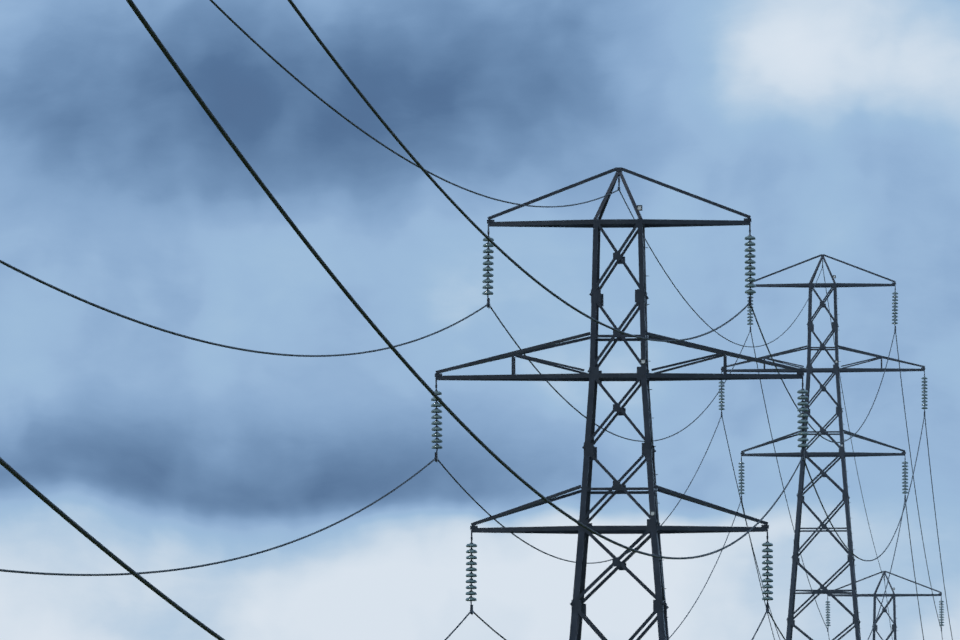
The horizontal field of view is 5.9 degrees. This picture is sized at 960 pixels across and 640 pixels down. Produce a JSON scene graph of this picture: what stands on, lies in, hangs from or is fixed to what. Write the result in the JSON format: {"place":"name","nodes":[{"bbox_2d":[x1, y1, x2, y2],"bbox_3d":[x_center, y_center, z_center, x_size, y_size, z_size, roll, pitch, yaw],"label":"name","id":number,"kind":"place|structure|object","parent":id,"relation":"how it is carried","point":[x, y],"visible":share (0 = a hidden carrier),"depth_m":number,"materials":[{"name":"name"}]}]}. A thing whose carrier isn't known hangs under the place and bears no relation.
{"place":"outdoors","nodes":[
{"label":"outdoors","id":0,"kind":"place"},
{"bbox_2d":[0,0,959,639],"label":"sky","id":1,"kind":"structure","parent":0,"point":[832,125],"materials":[{"name":"blue"}]},
{"bbox_3d":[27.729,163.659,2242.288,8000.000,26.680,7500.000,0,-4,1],"label":"ground","id":2,"kind":"structure","parent":0,"visible":0},
{"bbox_2d":[431,167,808,639],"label":"pylon","id":3,"kind":"object","parent":2,"relation":"on","point":[594,376],"visible":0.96,"depth_m":250.09,"materials":[{"name":"metal"}]},
{"bbox_2d":[0,0,952,639],"bbox_3d":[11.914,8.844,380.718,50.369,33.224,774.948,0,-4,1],"label":"conductors","id":4,"kind":"object","parent":3,"relation":"hanging from","point":[310,248],"visible":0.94,"depth_m":154.12,"materials":[{"name":"black metal"}]},
{"bbox_2d":[719,254,927,639],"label":"pylon","id":5,"kind":"object","parent":2,"relation":"on","point":[809,370],"visible":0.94,"depth_m":452.57,"materials":[{"name":"metal"}]},
{"bbox_2d":[825,571,943,639],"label":"pylon","id":6,"kind":"object","parent":2,"relation":"on","point":[884,609],"visible":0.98,"depth_m":577.57,"materials":[{"name":"metal"}]}
]}

